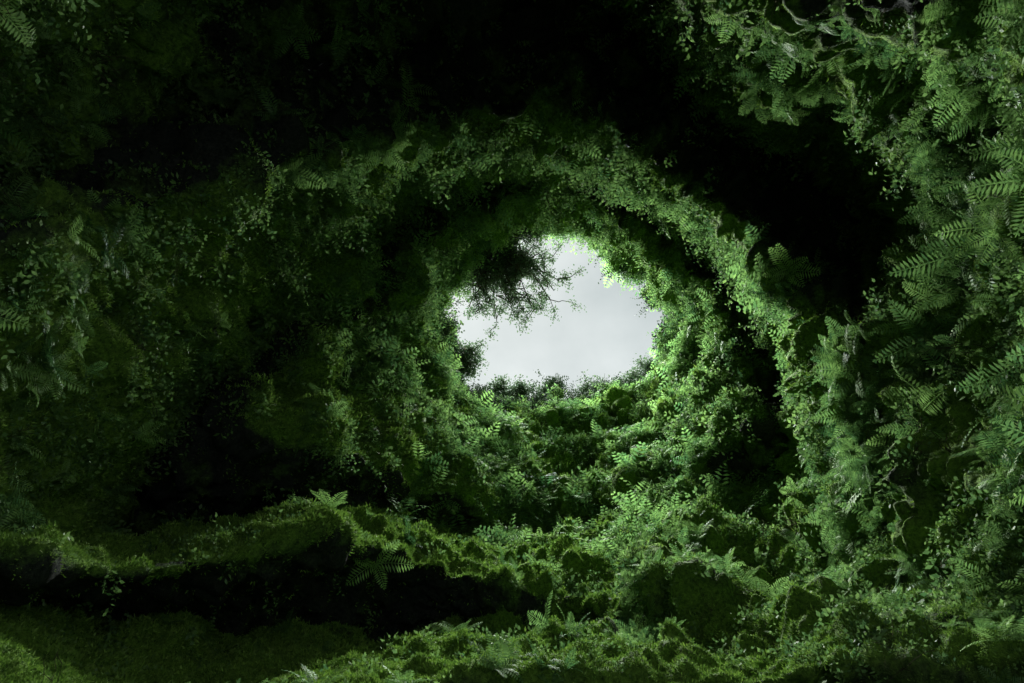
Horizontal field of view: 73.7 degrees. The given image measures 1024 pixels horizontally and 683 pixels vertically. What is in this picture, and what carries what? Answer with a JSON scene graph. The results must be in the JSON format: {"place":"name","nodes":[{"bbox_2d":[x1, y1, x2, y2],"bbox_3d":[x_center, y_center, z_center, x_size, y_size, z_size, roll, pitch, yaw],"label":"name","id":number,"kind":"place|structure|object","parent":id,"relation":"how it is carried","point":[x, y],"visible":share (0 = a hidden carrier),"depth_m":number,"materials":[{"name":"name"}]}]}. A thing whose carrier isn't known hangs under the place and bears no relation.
{"place":"outdoors","nodes":[
{"label":"outdoors","id":0,"kind":"place"},
{"bbox_2d":[0,0,1023,682],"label":"cave wall","id":1,"kind":"structure","parent":0,"point":[416,598],"depth_m":13.65,"materials":[{"name":"green plant"}]},
{"bbox_2d":[187,634,582,682],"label":"fern clump","id":2,"kind":"object","parent":1,"relation":"attached to","point":[569,664],"visible":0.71,"depth_m":8.07,"materials":[{"name":"green plant"}]},
{"bbox_2d":[455,337,490,380],"bbox_3d":[-2.830,0.671,37.731,3.358,3.895,2.945,0,-35,0],"label":"shrub","id":3,"kind":"object","parent":1,"relation":"attached to","point":[467,354],"visible":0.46,"depth_m":37.15,"materials":[{"name":"green plant"}]},
{"bbox_2d":[486,374,510,396],"bbox_3d":[-0.629,2.824,38.000,1.624,2.046,1.918,-14,-37,19],"label":"shrub","id":4,"kind":"object","parent":1,"relation":"attached to","point":[502,387],"visible":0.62,"depth_m":37.77,"materials":[{"name":"green plant"}]},
{"bbox_2d":[0,0,1023,682],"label":"moss","id":5,"kind":"object","parent":1,"relation":"attached to","point":[240,656],"visible":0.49,"depth_m":11.35,"materials":[{"name":"green plant"}]},
{"bbox_2d":[0,0,1023,682],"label":"fern","id":6,"kind":"object","parent":1,"relation":"attached to","point":[784,48],"visible":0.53,"depth_m":11.63,"materials":[{"name":"green plant"}]},
{"bbox_2d":[0,0,1023,682],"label":"trailing vines","id":7,"kind":"object","parent":1,"relation":"attached to","point":[264,322],"visible":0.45,"depth_m":14.39,"materials":[{"name":"green plant"}]},
{"bbox_2d":[0,0,1023,682],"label":"leafy undergrowth","id":8,"kind":"object","parent":1,"relation":"on","point":[876,634],"visible":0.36,"depth_m":13.79,"materials":[{"name":"green plant"}]},
{"bbox_2d":[0,0,1023,682],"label":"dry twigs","id":9,"kind":"object","parent":1,"relation":"attached to","point":[592,242],"visible":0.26,"depth_m":12.52,"materials":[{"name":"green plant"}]},
{"bbox_2d":[506,374,538,397],"bbox_3d":[0.485,2.816,37.957,2.085,1.847,1.751,24,-42,-30],"label":"shrub","id":10,"kind":"object","parent":1,"relation":"attached to","point":[519,387],"visible":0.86,"depth_m":37.61,"materials":[{"name":"green plant"}]},
{"bbox_2d":[458,234,587,340],"bbox_3d":[-0.061,-3.866,38.969,8.752,8.214,5.466,0,-35,0],"label":"overhanging tree","id":11,"kind":"object","parent":1,"relation":"on","point":[517,268],"visible":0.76,"depth_m":37.74,"materials":[{"name":"green plant"}]},
{"bbox_2d":[534,380,548,394],"bbox_3d":[1.958,2.969,37.913,1.747,1.868,1.757,-9,-36,12],"label":"shrub","id":12,"kind":"object","parent":1,"relation":"attached to","point":[541,388],"visible":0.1,"depth_m":37.88,"materials":[{"name":"green plant"}]},
{"bbox_2d":[437,225,674,418],"bbox_3d":[2.845,-1.177,38.299,20.978,13.939,8.865,0,-35,0],"label":"rim foliage","id":13,"kind":"object","parent":1,"relation":"attached to","point":[535,397],"visible":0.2,"depth_m":36.57,"materials":[{"name":"green plant"}]},
{"bbox_2d":[575,371,603,396],"bbox_3d":[4.383,2.581,38.001,1.688,2.200,2.386,16,-38,-22],"label":"shrub","id":14,"kind":"object","parent":1,"relation":"attached to","point":[594,382],"visible":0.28,"depth_m":37.78,"materials":[{"name":"green plant"}]},
{"bbox_2d":[293,0,887,570],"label":"fern growth","id":15,"kind":"object","parent":1,"relation":"attached to","point":[485,436],"visible":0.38,"depth_m":23.33,"materials":[{"name":"green plant"}]},
{"bbox_2d":[608,366,644,385],"bbox_3d":[6.656,2.256,38.171,1.875,1.970,2.424,17,-39,-23],"label":"shrub","id":16,"kind":"object","parent":1,"relation":"attached to","point":[635,373],"visible":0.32,"depth_m":37.73,"materials":[{"name":"green plant"}]},
{"bbox_2d":[629,353,657,376],"bbox_3d":[7.826,1.441,37.993,2.020,2.056,1.896,7,-36,-10],"label":"shrub","id":17,"kind":"object","parent":1,"relation":"attached to","point":[644,363],"visible":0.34,"depth_m":37.81,"materials":[{"name":"green plant"}]},
{"bbox_2d":[797,32,1023,599],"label":"hanging fern","id":18,"kind":"object","parent":1,"relation":"attached to","point":[959,269],"visible":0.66,"depth_m":10.59,"materials":[{"name":"green plant"}]},
{"bbox_2d":[444,232,665,398],"label":"sky","id":19,"kind":"structure","parent":0,"point":[603,340],"materials":[{"name":"white"}]}
]}

